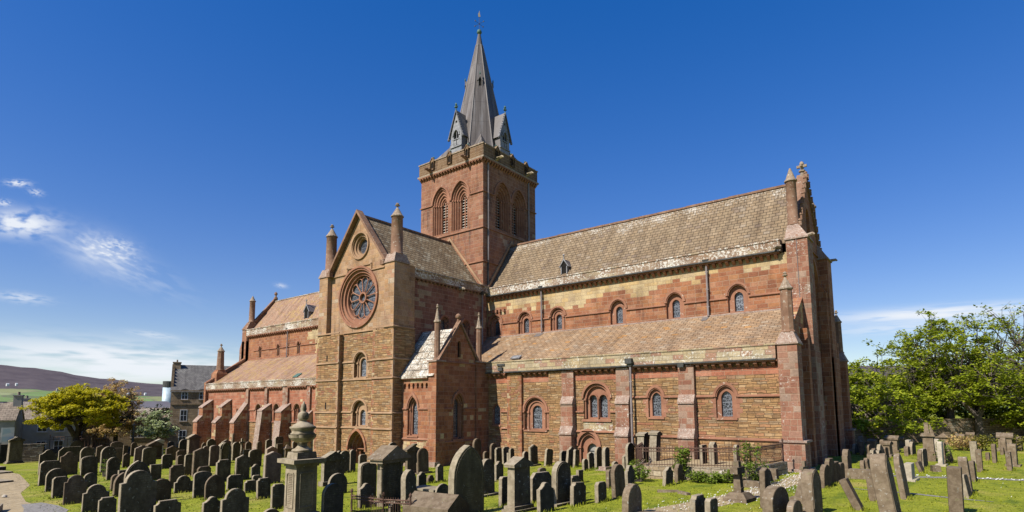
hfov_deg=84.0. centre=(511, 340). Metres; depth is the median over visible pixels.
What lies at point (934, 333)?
tree
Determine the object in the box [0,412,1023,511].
ground
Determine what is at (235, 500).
gravestone
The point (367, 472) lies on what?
gravestone
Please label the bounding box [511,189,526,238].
belfry window
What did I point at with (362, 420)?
window
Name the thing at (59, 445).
window
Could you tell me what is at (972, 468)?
gravestone
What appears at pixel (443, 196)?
belfry window
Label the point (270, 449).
gravestone
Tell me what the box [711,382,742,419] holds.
window
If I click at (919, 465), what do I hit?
gravestone
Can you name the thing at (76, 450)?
gravestone
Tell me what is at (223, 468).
gravestone
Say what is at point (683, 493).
kerb stone
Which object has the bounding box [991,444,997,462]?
gravestone
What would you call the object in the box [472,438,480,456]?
gravestone
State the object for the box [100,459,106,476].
shrub
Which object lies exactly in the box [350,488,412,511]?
iron railing
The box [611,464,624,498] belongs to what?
gravestone
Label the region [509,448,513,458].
gravestone
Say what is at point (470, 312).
cathedral
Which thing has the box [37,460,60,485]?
gravestone
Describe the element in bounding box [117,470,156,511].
gravestone
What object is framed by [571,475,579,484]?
gravestone
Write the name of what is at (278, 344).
window
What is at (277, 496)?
gravestone
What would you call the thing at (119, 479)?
gravestone
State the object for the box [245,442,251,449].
gravestone
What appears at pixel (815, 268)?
window
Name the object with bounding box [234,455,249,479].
gravestone
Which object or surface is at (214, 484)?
gravestone
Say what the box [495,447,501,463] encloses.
gravestone
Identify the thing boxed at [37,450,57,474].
gravestone
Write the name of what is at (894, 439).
tomb monument
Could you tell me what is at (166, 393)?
storage silo
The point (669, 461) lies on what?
plot bed
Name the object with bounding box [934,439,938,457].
gravestone
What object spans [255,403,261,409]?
window
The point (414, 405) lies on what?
window
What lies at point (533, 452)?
gravestone
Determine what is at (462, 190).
belfry window
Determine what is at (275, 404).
window
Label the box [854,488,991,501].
path
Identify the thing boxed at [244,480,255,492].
gravestone
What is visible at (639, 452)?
iron railing
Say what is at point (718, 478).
shrub
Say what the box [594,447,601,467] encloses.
gravestone
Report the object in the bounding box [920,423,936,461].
statue monument
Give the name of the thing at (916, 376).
tree
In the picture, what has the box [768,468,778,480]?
gravestone
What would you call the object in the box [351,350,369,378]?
window
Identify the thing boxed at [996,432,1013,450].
tomb monument
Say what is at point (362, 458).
gravestone
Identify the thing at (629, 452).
gravestone
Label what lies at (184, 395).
window
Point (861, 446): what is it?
gravestone
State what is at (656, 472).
plot wall
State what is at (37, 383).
hills
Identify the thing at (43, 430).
window
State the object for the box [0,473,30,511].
path
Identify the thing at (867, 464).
gravestone
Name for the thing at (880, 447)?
gravestone
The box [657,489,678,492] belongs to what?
kerb stone
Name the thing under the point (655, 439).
tomb monument
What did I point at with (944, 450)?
gravestone
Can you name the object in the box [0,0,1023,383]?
sky
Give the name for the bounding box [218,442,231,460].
gravestone
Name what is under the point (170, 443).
gravestone
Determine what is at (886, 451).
gravestone
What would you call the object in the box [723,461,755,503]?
cross gravestone
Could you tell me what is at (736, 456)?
gravestone
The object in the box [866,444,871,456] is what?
gravestone
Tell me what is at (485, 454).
gravestone
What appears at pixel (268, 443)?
gravestone
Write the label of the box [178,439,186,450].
gravestone
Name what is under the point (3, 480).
ledger slab
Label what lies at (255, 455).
gravestone
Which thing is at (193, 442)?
tomb monument
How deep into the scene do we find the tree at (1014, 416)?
52.29 m
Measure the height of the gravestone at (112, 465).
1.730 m
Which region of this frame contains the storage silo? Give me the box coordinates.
[162,381,170,402]
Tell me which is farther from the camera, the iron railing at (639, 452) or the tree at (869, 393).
the tree at (869, 393)
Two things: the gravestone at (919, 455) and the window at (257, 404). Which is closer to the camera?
the gravestone at (919, 455)
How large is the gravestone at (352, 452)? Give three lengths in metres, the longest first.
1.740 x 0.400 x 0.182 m
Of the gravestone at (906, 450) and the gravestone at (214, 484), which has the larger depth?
the gravestone at (906, 450)
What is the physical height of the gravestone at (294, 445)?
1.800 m
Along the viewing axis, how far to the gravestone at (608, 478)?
25.64 m
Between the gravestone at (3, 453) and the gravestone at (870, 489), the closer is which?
the gravestone at (870, 489)
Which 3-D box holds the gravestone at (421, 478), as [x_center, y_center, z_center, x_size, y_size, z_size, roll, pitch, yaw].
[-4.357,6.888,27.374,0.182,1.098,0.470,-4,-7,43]
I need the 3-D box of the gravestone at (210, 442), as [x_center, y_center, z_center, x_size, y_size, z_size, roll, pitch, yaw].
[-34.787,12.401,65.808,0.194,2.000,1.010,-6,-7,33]
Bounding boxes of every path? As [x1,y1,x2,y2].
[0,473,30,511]
[22,502,67,511]
[642,472,800,511]
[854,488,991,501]
[894,475,1023,480]
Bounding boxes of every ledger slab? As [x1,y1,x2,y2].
[0,470,12,473]
[0,479,13,482]
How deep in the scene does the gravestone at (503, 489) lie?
21.41 m
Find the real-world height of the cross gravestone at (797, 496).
1.700 m
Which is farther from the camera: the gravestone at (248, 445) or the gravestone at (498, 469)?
the gravestone at (248, 445)
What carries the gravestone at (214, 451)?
on the ground at (25, 469)
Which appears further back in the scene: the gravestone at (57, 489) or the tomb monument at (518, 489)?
the gravestone at (57, 489)
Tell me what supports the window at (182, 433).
in the town house at (187, 388)
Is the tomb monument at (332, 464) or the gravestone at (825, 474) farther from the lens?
the tomb monument at (332, 464)
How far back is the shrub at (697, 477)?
26.68 m
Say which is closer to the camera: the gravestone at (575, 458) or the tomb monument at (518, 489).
the tomb monument at (518, 489)
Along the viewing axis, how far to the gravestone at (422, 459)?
34.83 m
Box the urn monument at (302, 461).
[277,401,325,511]
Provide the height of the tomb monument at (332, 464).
2.060 m
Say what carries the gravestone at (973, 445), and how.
on the ground at (25, 469)
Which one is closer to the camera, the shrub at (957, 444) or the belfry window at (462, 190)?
the shrub at (957, 444)
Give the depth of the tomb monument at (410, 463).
34.53 m
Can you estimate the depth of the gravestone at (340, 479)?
26.48 m
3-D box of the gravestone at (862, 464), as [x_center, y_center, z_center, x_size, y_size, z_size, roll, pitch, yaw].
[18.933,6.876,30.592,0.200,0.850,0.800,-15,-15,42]
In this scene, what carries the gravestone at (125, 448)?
on the ground at (25, 469)
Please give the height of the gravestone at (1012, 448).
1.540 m
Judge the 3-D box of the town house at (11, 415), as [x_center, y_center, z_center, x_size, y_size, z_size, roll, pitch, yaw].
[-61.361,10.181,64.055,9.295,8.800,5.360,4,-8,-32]
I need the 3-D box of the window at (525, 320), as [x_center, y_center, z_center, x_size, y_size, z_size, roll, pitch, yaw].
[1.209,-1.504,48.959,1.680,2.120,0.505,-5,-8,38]
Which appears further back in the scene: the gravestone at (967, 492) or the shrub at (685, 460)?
the shrub at (685, 460)
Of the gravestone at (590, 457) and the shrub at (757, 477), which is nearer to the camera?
the shrub at (757, 477)
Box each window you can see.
[36,425,47,432]
[53,424,65,432]
[53,440,63,448]
[177,430,185,443]
[179,410,186,421]
[181,392,187,399]
[199,392,203,399]
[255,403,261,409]
[272,403,279,421]
[276,343,279,356]
[293,402,300,420]
[296,340,300,354]
[338,266,378,327]
[350,398,369,427]
[351,231,368,259]
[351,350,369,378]
[406,392,418,437]
[431,185,449,235]
[440,315,450,329]
[450,179,469,230]
[452,390,465,440]
[462,318,470,333]
[487,314,502,336]
[491,404,500,426]
[494,181,510,232]
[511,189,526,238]
[517,310,532,333]
[522,396,548,431]
[548,306,565,330]
[581,381,611,421]
[608,297,626,324]
[643,385,667,418]
[664,290,684,318]
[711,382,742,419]
[725,282,749,312]
[813,256,819,289]
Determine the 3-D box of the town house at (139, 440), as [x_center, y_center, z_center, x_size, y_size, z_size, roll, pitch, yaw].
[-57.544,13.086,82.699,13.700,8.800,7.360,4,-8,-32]
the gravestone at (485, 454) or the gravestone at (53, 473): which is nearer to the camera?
the gravestone at (53, 473)
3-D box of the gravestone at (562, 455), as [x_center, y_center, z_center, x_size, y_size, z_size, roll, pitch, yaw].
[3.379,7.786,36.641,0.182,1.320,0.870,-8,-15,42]
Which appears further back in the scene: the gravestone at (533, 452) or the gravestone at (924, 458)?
the gravestone at (533, 452)
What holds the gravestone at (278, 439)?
on the ground at (25, 469)
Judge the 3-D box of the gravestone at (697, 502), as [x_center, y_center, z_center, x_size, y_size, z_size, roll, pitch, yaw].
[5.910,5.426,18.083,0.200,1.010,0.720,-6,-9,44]
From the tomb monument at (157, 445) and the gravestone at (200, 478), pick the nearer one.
the gravestone at (200, 478)
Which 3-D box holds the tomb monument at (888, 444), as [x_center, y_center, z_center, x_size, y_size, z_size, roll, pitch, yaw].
[24.989,7.383,37.816,0.760,1.400,0.560,4,-9,-41]
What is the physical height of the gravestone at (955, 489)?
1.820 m
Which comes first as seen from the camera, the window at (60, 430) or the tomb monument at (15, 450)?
the tomb monument at (15, 450)
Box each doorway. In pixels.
[346,428,366,462]
[575,429,600,463]
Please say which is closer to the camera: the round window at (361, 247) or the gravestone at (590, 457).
the gravestone at (590, 457)
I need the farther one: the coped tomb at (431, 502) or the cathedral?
the cathedral
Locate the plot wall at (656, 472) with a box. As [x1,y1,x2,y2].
[634,460,787,481]
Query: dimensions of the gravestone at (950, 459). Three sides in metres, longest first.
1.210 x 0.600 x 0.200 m
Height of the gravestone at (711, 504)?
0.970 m
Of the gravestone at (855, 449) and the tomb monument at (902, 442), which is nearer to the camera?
the gravestone at (855, 449)
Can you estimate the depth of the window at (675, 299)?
40.96 m
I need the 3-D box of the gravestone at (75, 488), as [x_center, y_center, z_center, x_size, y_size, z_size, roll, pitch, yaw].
[-19.706,6.867,25.665,0.830,1.577,0.182,6,-10,-42]
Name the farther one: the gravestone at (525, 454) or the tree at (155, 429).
the tree at (155, 429)
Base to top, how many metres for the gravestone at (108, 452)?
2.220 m
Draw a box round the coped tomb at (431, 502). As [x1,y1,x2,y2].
[403,491,468,511]
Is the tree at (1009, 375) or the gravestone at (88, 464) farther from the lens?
the tree at (1009, 375)
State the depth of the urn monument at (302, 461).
19.16 m
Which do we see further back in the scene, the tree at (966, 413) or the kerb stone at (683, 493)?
the tree at (966, 413)
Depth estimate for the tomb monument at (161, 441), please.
62.25 m
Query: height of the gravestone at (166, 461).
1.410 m
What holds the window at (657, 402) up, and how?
in the cathedral
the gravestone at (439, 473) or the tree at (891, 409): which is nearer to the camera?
the gravestone at (439, 473)
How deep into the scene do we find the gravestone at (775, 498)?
18.04 m
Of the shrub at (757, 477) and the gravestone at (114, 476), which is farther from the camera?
the gravestone at (114, 476)
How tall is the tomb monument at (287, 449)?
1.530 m
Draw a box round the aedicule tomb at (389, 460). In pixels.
[367,445,410,506]
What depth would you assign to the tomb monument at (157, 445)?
57.82 m
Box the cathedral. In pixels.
[192,10,855,472]
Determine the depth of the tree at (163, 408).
83.68 m
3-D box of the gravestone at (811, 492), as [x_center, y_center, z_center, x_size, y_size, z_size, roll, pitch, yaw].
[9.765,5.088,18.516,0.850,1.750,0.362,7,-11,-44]
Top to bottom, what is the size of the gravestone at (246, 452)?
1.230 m
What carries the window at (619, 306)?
in the cathedral
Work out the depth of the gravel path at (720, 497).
21.24 m
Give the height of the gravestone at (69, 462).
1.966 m
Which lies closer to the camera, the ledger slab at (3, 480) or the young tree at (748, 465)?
the young tree at (748, 465)
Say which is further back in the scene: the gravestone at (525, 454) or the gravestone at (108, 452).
the gravestone at (108, 452)
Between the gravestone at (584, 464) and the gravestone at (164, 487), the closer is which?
the gravestone at (164, 487)
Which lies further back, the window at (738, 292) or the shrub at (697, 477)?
the window at (738, 292)
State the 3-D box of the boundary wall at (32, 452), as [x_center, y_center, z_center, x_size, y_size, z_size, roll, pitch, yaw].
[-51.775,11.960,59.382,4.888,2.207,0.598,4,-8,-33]
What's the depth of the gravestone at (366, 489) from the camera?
22.02 m
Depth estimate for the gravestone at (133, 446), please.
64.24 m
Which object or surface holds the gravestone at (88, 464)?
on the ground at (25, 469)
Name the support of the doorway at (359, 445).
in the cathedral
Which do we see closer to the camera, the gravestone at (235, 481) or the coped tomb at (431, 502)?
the coped tomb at (431, 502)
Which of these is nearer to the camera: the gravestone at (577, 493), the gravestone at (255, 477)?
the gravestone at (577, 493)
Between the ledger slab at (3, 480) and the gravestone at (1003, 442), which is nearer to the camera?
the ledger slab at (3, 480)
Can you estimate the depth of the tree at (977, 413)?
52.03 m
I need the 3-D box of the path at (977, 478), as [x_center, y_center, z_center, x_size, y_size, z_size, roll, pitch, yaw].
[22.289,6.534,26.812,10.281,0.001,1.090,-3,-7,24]
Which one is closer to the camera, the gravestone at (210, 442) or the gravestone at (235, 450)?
the gravestone at (235, 450)
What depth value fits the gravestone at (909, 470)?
26.28 m
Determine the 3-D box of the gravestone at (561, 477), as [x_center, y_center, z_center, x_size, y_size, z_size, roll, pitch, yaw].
[1.871,5.520,21.455,0.510,1.900,1.200,-5,-7,44]
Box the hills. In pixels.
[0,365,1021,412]
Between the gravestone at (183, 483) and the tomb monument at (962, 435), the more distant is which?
the tomb monument at (962, 435)
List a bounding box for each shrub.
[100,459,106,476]
[628,459,650,481]
[671,446,691,479]
[683,470,711,482]
[701,471,731,483]
[722,469,744,483]
[746,473,772,481]
[932,439,953,460]
[946,432,984,450]
[964,434,997,450]
[993,432,1023,448]
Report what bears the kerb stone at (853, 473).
on the ground at (25, 469)
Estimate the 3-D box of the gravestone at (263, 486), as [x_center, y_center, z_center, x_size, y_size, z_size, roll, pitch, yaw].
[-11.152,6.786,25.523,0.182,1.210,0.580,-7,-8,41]
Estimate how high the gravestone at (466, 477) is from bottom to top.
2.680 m
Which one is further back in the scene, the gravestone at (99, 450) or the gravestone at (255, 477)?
the gravestone at (99, 450)
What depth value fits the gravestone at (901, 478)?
21.48 m
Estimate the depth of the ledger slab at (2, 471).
45.00 m
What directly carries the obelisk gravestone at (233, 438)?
on the ground at (25, 469)
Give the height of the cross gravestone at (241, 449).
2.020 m
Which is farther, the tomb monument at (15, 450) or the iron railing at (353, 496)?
the tomb monument at (15, 450)
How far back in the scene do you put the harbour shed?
215.01 m
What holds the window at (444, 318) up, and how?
in the cathedral
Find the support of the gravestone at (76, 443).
on the ground at (25, 469)
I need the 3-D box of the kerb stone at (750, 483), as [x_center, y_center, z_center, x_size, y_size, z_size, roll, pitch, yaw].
[10.365,6.250,24.509,0.300,0.380,0.750,5,-9,-40]
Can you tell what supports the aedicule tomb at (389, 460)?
on the ground at (25, 469)
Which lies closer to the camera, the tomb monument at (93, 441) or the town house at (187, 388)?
the tomb monument at (93, 441)
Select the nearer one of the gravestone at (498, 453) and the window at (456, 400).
the gravestone at (498, 453)
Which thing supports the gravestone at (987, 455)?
on the ground at (25, 469)
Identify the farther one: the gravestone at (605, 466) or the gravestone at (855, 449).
the gravestone at (855, 449)
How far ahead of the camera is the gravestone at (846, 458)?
27.61 m
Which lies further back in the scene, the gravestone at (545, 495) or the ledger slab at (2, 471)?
the ledger slab at (2, 471)
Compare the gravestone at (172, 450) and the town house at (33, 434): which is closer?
the gravestone at (172, 450)
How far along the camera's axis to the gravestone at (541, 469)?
29.82 m
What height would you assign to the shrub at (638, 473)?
1.219 m
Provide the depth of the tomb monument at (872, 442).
40.62 m
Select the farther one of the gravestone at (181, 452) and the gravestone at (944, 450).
the gravestone at (181, 452)
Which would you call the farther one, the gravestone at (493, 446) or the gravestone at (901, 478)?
the gravestone at (493, 446)
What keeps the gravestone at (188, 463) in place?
on the ground at (25, 469)
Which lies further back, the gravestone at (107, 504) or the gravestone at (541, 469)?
the gravestone at (541, 469)
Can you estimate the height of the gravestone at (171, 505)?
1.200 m
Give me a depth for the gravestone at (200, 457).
37.30 m
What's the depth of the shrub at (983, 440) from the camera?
42.53 m
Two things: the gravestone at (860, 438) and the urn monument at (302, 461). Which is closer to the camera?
the urn monument at (302, 461)
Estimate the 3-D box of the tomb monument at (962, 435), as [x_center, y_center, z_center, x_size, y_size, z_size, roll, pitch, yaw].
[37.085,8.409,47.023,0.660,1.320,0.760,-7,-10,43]
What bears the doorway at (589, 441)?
in the cathedral
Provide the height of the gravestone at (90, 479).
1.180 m
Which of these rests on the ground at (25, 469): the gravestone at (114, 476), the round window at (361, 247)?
the gravestone at (114, 476)
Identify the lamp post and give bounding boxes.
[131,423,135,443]
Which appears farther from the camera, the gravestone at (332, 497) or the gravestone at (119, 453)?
the gravestone at (119, 453)
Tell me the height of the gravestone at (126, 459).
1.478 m
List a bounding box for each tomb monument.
[3,437,24,463]
[90,434,97,447]
[145,441,163,458]
[155,439,164,454]
[186,434,201,453]
[282,445,292,457]
[318,451,347,486]
[403,445,419,472]
[501,456,536,511]
[635,432,649,461]
[648,431,662,461]
[867,439,876,448]
[881,441,893,456]
[884,435,900,452]
[899,437,905,446]
[935,433,950,445]
[955,434,964,446]
[965,432,974,442]
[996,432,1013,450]
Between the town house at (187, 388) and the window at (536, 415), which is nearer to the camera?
the window at (536, 415)
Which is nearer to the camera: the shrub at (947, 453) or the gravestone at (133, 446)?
the shrub at (947, 453)
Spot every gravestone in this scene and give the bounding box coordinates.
[0,444,7,462]
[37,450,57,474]
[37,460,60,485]
[45,468,66,491]
[51,476,68,498]
[58,446,82,461]
[60,452,78,474]
[62,475,86,504]
[69,440,83,447]
[79,447,94,467]
[80,456,97,476]
[81,484,109,511]
[83,473,96,487]
[96,445,105,462]
[97,496,116,511]
[99,446,116,472]
[106,457,119,479]
[110,442,122,461]
[110,474,117,489]
[112,472,124,496]
[115,448,121,463]
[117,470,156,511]
[122,445,127,456]
[122,453,130,467]
[124,460,150,480]
[130,442,136,455]
[133,446,146,461]
[142,447,156,465]
[149,464,161,479]
[153,499,180,511]
[156,479,171,500]
[161,454,172,468]
[165,446,179,459]
[167,441,173,447]
[169,464,184,487]
[173,475,192,492]
[175,450,186,464]
[176,455,184,465]
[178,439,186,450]
[184,454,192,475]
[191,448,208,476]
[192,471,211,497]
[197,466,210,471]
[201,496,219,511]
[204,474,224,499]
[206,439,215,446]
[208,445,219,465]
[215,459,230,480]
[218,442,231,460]
[220,488,248,511]
[226,474,243,489]
[231,433,234,453]
[231,442,239,460]
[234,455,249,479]
[239,438,244,455]
[243,449,250,455]
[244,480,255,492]
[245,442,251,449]
[248,449,261,466]
[251,464,259,476]
[252,475,260,480]
[256,441,261,450]
[256,477,270,498]
[263,451,281,482]
[264,508,278,511]
[265,439,271,448]
[265,446,277,453]
[270,483,284,508]
[274,436,282,447]
[276,443,282,456]
[292,441,297,448]
[321,483,343,511]
[328,473,346,492]
[340,451,349,471]
[349,449,355,471]
[357,462,376,496]
[358,454,366,464]
[358,483,373,507]
[388,502,399,511]
[401,469,415,505]
[415,448,431,474]
[416,472,426,485]
[426,475,433,482]
[436,464,443,481]
[448,445,483,511]
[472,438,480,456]
[482,459,498,496]
[483,451,488,458]
[490,443,496,463]
[494,461,502,481]
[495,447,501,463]
[499,476,507,506]
[502,447,508,463]
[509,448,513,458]
[522,451,528,459]
[528,444,540,466]
[530,471,551,502]
[537,467,545,471]
[537,482,553,511]
[544,448,552,466]
[552,461,570,506]
[559,451,566,461]
[566,447,573,466]
[570,482,585,505]
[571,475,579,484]
[573,449,578,467]
[576,470,582,481]
[582,459,587,469]
[587,452,594,468]
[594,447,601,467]
[594,481,606,502]
[596,447,611,470]
[606,469,610,487]
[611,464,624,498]
[622,454,625,469]
[622,483,641,511]
[624,465,634,485]
[625,443,634,465]
[662,467,672,485]
[674,464,682,482]
[690,494,705,511]
[699,444,707,463]
[705,497,717,511]
[708,442,717,464]
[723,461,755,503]
[733,445,739,460]
[759,467,770,507]
[762,485,788,511]
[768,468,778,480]
[786,500,802,511]
[789,461,808,503]
[801,469,822,511]
[819,464,830,487]
[824,458,834,483]
[833,461,839,482]
[839,462,844,479]
[839,477,864,510]
[842,449,851,468]
[852,444,858,453]
[857,436,864,451]
[859,441,864,454]
[860,460,865,468]
[863,458,869,468]
[865,469,875,500]
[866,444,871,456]
[869,453,901,511]
[877,444,884,452]
[883,447,888,456]
[893,453,909,499]
[904,446,909,455]
[904,462,919,481]
[909,441,915,455]
[915,461,924,472]
[917,449,921,462]
[919,448,927,466]
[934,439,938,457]
[935,441,947,466]
[943,443,947,463]
[946,466,964,511]
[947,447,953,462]
[957,457,972,492]
[962,474,971,498]
[968,461,977,481]
[969,441,977,462]
[975,449,982,471]
[985,452,989,460]
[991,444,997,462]
[1000,438,1006,452]
[1000,447,1003,454]
[1005,443,1021,466]
[1005,452,1012,470]
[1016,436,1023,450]
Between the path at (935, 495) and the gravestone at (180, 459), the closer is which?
the path at (935, 495)
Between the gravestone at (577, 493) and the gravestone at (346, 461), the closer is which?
the gravestone at (577, 493)
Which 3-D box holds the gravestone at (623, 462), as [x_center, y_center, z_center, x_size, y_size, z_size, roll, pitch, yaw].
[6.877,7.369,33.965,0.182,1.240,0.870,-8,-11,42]
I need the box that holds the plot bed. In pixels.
[633,458,769,473]
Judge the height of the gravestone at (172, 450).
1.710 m
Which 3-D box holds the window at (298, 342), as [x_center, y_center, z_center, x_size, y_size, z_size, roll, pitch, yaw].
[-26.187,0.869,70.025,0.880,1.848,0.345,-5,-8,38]
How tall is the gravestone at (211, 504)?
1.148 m
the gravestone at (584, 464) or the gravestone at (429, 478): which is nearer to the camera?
the gravestone at (429, 478)
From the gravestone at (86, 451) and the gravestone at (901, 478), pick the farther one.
the gravestone at (86, 451)
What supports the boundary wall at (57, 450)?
on the ground at (25, 469)
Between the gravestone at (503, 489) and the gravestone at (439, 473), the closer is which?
the gravestone at (503, 489)
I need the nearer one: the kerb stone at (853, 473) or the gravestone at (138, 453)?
the kerb stone at (853, 473)
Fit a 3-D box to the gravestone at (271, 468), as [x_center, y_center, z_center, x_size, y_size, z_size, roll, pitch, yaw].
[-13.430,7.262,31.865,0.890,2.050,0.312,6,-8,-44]
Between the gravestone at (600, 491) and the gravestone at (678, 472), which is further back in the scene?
the gravestone at (678, 472)
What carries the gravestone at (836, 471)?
on the ground at (25, 469)
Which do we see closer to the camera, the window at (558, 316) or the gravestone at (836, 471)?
the gravestone at (836, 471)
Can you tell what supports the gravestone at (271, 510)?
on the ground at (25, 469)
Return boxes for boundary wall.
[6,443,46,461]
[43,446,146,455]
[852,418,1023,443]
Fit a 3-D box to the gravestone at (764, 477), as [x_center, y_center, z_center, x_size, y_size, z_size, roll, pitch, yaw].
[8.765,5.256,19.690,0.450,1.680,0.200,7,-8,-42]
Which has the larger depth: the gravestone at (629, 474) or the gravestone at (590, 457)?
the gravestone at (590, 457)
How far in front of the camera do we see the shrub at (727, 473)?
26.11 m
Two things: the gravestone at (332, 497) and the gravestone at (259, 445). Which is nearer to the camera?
the gravestone at (332, 497)
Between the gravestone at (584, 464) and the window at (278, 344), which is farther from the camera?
the window at (278, 344)
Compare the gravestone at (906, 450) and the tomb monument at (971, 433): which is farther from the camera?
the tomb monument at (971, 433)
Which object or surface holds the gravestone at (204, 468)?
on the ground at (25, 469)
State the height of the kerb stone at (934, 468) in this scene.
0.400 m
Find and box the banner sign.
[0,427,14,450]
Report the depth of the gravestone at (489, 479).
24.37 m
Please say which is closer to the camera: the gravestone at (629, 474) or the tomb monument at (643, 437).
the gravestone at (629, 474)
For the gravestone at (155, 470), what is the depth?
35.62 m
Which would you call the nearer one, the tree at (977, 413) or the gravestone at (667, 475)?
the gravestone at (667, 475)
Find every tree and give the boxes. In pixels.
[17,383,129,441]
[84,377,148,441]
[135,410,180,439]
[136,403,169,421]
[733,440,768,480]
[848,357,947,442]
[850,369,891,418]
[852,333,979,416]
[869,308,1023,418]
[872,345,1021,418]
[918,336,1023,437]
[954,303,1023,384]
[960,347,1023,416]
[986,372,1023,428]
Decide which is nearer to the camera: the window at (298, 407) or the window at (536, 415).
the window at (536, 415)
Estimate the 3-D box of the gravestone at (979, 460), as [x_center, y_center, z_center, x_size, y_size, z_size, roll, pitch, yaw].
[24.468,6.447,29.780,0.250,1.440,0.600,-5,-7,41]
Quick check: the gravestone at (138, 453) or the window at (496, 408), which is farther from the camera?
the gravestone at (138, 453)
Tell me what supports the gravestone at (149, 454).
on the ground at (25, 469)
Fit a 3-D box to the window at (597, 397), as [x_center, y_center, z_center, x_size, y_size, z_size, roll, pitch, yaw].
[5.818,4.124,38.464,2.320,2.720,0.580,-5,-8,38]
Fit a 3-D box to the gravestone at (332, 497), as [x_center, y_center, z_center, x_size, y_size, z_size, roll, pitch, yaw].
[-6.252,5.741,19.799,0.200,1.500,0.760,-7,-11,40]
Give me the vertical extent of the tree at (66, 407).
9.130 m
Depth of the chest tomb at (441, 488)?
23.05 m
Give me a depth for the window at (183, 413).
81.52 m
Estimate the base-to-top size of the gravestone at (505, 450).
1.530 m
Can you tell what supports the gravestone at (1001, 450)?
on the ground at (25, 469)
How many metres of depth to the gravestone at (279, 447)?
53.43 m
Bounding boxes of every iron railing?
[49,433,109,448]
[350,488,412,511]
[635,438,783,466]
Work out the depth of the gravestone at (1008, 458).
30.22 m
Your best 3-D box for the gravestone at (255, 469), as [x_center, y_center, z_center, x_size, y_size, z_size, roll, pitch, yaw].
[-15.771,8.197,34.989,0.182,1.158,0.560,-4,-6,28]
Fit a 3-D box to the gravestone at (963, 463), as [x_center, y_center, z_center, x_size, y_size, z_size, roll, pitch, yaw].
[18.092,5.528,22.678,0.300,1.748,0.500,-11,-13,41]
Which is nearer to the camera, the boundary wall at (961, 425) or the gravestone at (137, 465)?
the gravestone at (137, 465)
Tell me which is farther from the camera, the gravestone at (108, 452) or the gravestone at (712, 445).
the gravestone at (108, 452)
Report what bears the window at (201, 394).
in the town house at (187, 388)
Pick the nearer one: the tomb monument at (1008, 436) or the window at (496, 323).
the tomb monument at (1008, 436)
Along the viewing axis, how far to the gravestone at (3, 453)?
58.01 m
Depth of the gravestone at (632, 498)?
18.65 m
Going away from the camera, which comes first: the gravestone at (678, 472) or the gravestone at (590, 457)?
the gravestone at (678, 472)
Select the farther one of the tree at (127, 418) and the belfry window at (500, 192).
the tree at (127, 418)
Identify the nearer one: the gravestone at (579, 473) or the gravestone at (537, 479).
the gravestone at (537, 479)
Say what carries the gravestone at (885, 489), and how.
on the ground at (25, 469)
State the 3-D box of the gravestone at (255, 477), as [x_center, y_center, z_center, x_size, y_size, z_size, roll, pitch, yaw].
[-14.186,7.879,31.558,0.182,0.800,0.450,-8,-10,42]
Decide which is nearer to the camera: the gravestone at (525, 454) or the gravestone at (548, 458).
the gravestone at (548, 458)
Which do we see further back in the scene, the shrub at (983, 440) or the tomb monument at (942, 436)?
the tomb monument at (942, 436)
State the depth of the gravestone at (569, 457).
36.15 m
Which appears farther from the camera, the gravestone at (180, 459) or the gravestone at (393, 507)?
the gravestone at (180, 459)
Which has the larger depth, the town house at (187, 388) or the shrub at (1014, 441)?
the town house at (187, 388)
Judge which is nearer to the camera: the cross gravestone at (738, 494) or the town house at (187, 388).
the cross gravestone at (738, 494)
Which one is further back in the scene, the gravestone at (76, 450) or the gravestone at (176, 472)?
the gravestone at (76, 450)
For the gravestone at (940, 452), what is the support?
on the ground at (25, 469)
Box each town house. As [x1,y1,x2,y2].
[0,392,24,443]
[0,402,75,448]
[80,402,169,447]
[168,360,229,446]
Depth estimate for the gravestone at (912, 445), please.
39.00 m
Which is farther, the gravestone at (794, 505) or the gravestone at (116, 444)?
the gravestone at (116, 444)
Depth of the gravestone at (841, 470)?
26.17 m
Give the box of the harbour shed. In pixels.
[133,401,169,407]
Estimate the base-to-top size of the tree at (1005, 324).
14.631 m
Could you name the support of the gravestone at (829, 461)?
on the ground at (25, 469)
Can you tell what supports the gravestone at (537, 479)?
on the ground at (25, 469)
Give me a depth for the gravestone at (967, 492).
21.57 m
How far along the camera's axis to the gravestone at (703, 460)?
31.04 m
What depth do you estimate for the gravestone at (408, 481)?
22.27 m
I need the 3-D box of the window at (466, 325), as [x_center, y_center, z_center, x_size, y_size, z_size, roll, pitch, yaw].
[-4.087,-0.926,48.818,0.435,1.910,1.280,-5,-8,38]
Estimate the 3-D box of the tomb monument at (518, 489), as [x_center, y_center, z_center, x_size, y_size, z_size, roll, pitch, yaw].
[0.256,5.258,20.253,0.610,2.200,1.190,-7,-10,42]
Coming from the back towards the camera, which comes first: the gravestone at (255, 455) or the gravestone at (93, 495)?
the gravestone at (255, 455)
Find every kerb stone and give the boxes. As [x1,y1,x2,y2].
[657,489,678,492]
[677,491,690,495]
[743,480,759,488]
[845,468,866,479]
[930,465,941,471]
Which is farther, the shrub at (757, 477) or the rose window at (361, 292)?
the rose window at (361, 292)
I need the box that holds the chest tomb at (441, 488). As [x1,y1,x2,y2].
[416,483,447,493]
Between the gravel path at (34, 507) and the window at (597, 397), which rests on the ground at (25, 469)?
the gravel path at (34, 507)
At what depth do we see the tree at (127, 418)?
75.80 m

